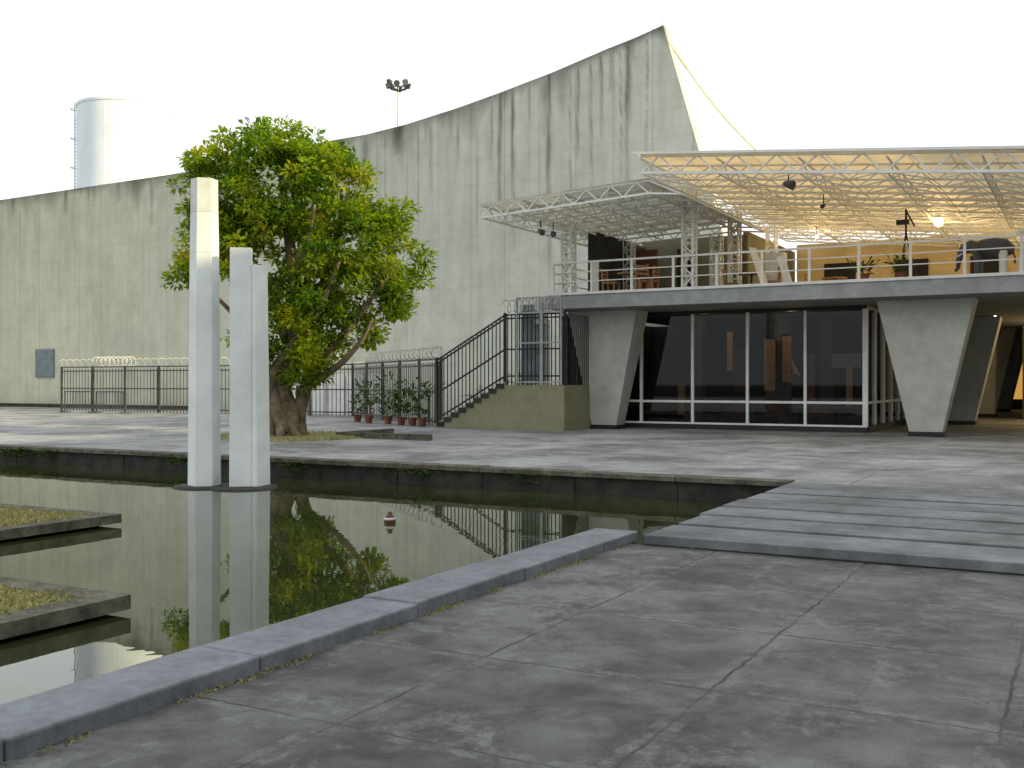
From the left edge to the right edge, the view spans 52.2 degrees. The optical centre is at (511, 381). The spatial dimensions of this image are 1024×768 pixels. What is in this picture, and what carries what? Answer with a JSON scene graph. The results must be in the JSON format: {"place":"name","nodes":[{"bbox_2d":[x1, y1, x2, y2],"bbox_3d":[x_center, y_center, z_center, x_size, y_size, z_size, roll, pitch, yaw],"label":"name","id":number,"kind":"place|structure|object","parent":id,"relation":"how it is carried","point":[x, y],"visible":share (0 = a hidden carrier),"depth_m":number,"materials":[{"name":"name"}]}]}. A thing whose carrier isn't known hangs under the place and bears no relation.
{"place":"outdoors","nodes":[
{"label":"outdoors","id":0,"kind":"place"},
{"bbox_2d":[0,576,130,639],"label":"grass island","id":1,"kind":"structure","parent":0,"point":[27,606],"depth_m":8.49,"materials":[{"name":"plant"}]},
{"bbox_2d":[0,460,729,704],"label":"pond water","id":2,"kind":"structure","parent":0,"point":[185,569],"depth_m":12.54,"materials":[{"name":"green liquid"}]},
{"bbox_2d":[0,503,121,540],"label":"grass island","id":3,"kind":"structure","parent":2,"relation":"on","point":[19,521],"depth_m":13.71,"materials":[{"name":"plant"}]},
{"bbox_2d":[172,177,228,489],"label":"pond pillar","id":4,"kind":"structure","parent":2,"relation":"in","point":[204,446],"depth_m":19.29,"materials":[{"name":"white paint"}]},
{"bbox_2d":[209,247,276,490],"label":"pond pillar","id":5,"kind":"structure","parent":2,"relation":"in","point":[249,448],"depth_m":19.19,"materials":[{"name":"white paint"}]},
{"bbox_2d":[384,511,395,522],"bbox_3d":[-1.695,1.895,14.500,0.166,0.190,0.158,0,0,0],"label":"buoy","id":6,"kind":"object","parent":2,"relation":"on","point":[389,518],"visible":0.89,"depth_m":14.45,"materials":[{"name":"plastic"}]},
{"bbox_2d":[644,482,1023,575],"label":"slab footbridge","id":7,"kind":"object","parent":2,"relation":"in","point":[967,530],"visible":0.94,"depth_m":11.39,"materials":[{"name":"grey concrete"}]},
{"bbox_2d":[0,544,1023,767],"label":"foreground pavement","id":8,"kind":"structure","parent":0,"point":[635,656],"depth_m":5.89,"materials":[{"name":"grey concrete"}]},
{"bbox_2d":[0,528,637,763],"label":"pond kerb","id":9,"kind":"structure","parent":8,"relation":"on","point":[34,722],"depth_m":6.29,"materials":[{"name":"concrete"}]},
{"bbox_2d":[38,544,624,751],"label":"kerb weeds","id":10,"kind":"object","parent":8,"relation":"on","point":[281,665],"visible":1,"depth_m":6.26,"materials":[{"name":"green plant"}]},
{"bbox_2d":[0,406,1023,492],"bbox_3d":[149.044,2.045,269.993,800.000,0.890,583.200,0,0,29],"label":"terrace pavement","id":11,"kind":"structure","parent":0,"point":[985,454],"depth_m":25.94,"materials":[{"name":"concrete"}]},
{"bbox_2d":[59,391,95,412],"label":"crowd barrier","id":12,"kind":"object","parent":11,"relation":"on","point":[80,407],"visible":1,"depth_m":54.55,"materials":[{"name":"metal"}]},
{"bbox_2d":[90,391,131,412],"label":"crowd barrier","id":13,"kind":"object","parent":11,"relation":"on","point":[125,392],"visible":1,"depth_m":53.27,"materials":[{"name":"metal"}]},
{"bbox_2d":[70,96,175,188],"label":"water tank","id":14,"kind":"object","parent":11,"relation":"on","point":[119,139],"visible":0.36,"depth_m":86.51,"materials":[{"name":"metal"}]},
{"bbox_2d":[59,346,444,425],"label":"security fence","id":15,"kind":"object","parent":11,"relation":"on","point":[399,366],"visible":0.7,"depth_m":48.86,"materials":[{"name":"metal"}]},
{"bbox_2d":[59,427,461,453],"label":"fallen leaves","id":16,"kind":"object","parent":11,"relation":"on","point":[277,442],"visible":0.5,"depth_m":28.39,"materials":[{"name":"brown plant"}]},
{"bbox_2d":[221,429,432,441],"bbox_3d":[-5.619,1.520,30.416,6.311,0.160,4.636,0,0,-8],"label":"tree bed","id":17,"kind":"object","parent":11,"relation":"on","point":[358,434],"visible":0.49,"depth_m":29.19,"materials":[{"name":"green plant"}]},
{"bbox_2d":[159,115,439,435],"bbox_3d":[-6.124,-2.941,30.171,8.086,9.452,5.134,0,0,0],"label":"shade tree","id":18,"kind":"object","parent":17,"relation":"on","point":[304,162],"visible":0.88,"depth_m":29.34,"materials":[{"name":"green plant"}]},
{"bbox_2d":[291,373,380,414],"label":"white hoarding","id":19,"kind":"object","parent":11,"relation":"on","point":[321,400],"visible":0.32,"depth_m":52.28,"materials":[{"name":"paint"}]},
{"bbox_2d":[345,389,373,421],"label":"potted plant","id":20,"kind":"object","parent":11,"relation":"on","point":[357,417],"visible":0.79,"depth_m":41.64,"materials":[{"name":"green plant"}]},
{"bbox_2d":[0,6,726,413],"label":"concrete theatre hall","id":21,"kind":"structure","parent":11,"relation":"on","point":[80,276],"depth_m":52.61,"materials":[{"name":"concrete"}]},
{"bbox_2d":[346,386,382,414],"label":"palm plant","id":22,"kind":"object","parent":11,"relation":"on","point":[365,399],"visible":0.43,"depth_m":43.79,"materials":[{"name":"green plant"}]},
{"bbox_2d":[353,379,380,422],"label":"potted plant","id":23,"kind":"object","parent":11,"relation":"on","point":[368,418],"visible":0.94,"depth_m":40.68,"materials":[{"name":"green plant"}]},
{"bbox_2d":[371,371,404,423],"bbox_3d":[-4.784,0.566,39.891,1.398,2.068,1.447,0,0,45],"label":"potted plant","id":24,"kind":"object","parent":11,"relation":"on","point":[387,419],"visible":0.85,"depth_m":39.73,"materials":[{"name":"green plant"}]},
{"bbox_2d":[385,79,410,126],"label":"floodlight mast","id":25,"kind":"object","parent":11,"relation":"on","point":[406,85],"visible":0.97,"depth_m":99.81,"materials":[{"name":"metal"}]},
{"bbox_2d":[387,388,416,424],"bbox_3d":[-4.078,0.891,38.703,1.397,1.418,1.442,0,0,29],"label":"potted plant","id":26,"kind":"object","parent":11,"relation":"on","point":[400,419],"visible":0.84,"depth_m":38.57,"materials":[{"name":"green plant"}]},
{"bbox_2d":[397,376,429,425],"bbox_3d":[-3.690,0.673,38.101,1.477,1.855,1.334,0,0,29],"label":"potted plant","id":27,"kind":"object","parent":11,"relation":"on","point":[411,421],"visible":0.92,"depth_m":38.00,"materials":[{"name":"green plant"}]},
{"bbox_2d":[406,382,434,426],"bbox_3d":[-3.272,0.806,37.419,1.172,1.588,0.974,0,0,7],"label":"potted plant","id":28,"kind":"object","parent":11,"relation":"on","point":[421,422],"visible":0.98,"depth_m":37.28,"materials":[{"name":"green plant"}]},
{"bbox_2d":[409,382,445,422],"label":"palm plant","id":29,"kind":"object","parent":11,"relation":"on","point":[427,403],"visible":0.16,"depth_m":41.19,"materials":[{"name":"green plant"}]},
{"bbox_2d":[432,296,590,430],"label":"exterior staircase","id":30,"kind":"structure","parent":11,"relation":"on","point":[541,405],"depth_m":35.05,"materials":[{"name":"concrete"}]},
{"bbox_2d":[478,145,1023,436],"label":"restaurant pavilion","id":31,"kind":"structure","parent":11,"relation":"on","point":[752,334],"depth_m":35.47,"materials":[{"name":"concrete"}]},
{"bbox_2d":[668,41,756,149],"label":"yellow rope","id":32,"kind":"object","parent":31,"relation":"attached to","point":[706,95],"visible":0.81,"depth_m":41.71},
{"bbox_2d":[568,305,906,432],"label":"window frames","id":33,"kind":"structure","parent":31,"relation":"in","point":[864,428],"depth_m":34.68,"materials":[{"name":"white paint"}]},
{"bbox_2d":[846,256,880,278],"bbox_3d":[10.666,-3.404,31.814,1.038,0.839,1.039,0,0,-14],"label":"deck planter","id":34,"kind":"object","parent":31,"relation":"on","point":[864,275],"visible":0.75,"depth_m":31.68,"materials":[{"name":"ceramic"}]},
{"bbox_2d":[883,253,919,276],"bbox_3d":[11.638,-3.423,31.204,1.076,0.876,1.044,0,0,11],"label":"deck planter","id":35,"kind":"object","parent":31,"relation":"on","point":[898,271],"visible":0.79,"depth_m":31.17,"materials":[{"name":"ceramic"}]},
{"bbox_2d":[896,209,916,275],"bbox_3d":[12.235,-4.164,32.309,0.654,2.372,0.656,0,0,29],"label":"tripod floodlight","id":36,"kind":"object","parent":31,"relation":"on","point":[905,221],"visible":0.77,"depth_m":32.29,"materials":[{"name":"black paint"}]},
{"bbox_2d":[954,238,1015,273],"bbox_3d":[13.435,-3.535,29.707,1.610,1.100,0.800,0,0,29],"label":"elephant sculpture","id":37,"kind":"object","parent":31,"relation":"on","point":[991,253],"visible":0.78,"depth_m":29.47,"materials":[{"name":"metal"}]},
{"bbox_2d":[1014,229,1023,271],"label":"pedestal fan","id":38,"kind":"object","parent":31,"relation":"on","point":[1019,232],"visible":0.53,"depth_m":29.02,"materials":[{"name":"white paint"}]},
{"bbox_2d":[0,0,1023,281],"label":"sky","id":39,"kind":"structure","parent":0,"point":[786,74],"materials":[{"name":"white"}]},
{"bbox_3d":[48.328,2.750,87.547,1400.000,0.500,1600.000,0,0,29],"label":"ground","id":40,"kind":"structure","parent":0,"visible":0},
{"bbox_2d":[0,444,794,501],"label":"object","id":41,"kind":"structure","parent":40,"relation":"on","point":[708,488],"depth_m":19.45,"materials":[{"name":"grey concrete"}]},
{"bbox_2d":[0,447,554,485],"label":"pond edge weeds","id":42,"kind":"object","parent":41,"relation":"on","point":[39,453],"visible":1,"depth_m":22.62,"materials":[{"name":"green plant"}]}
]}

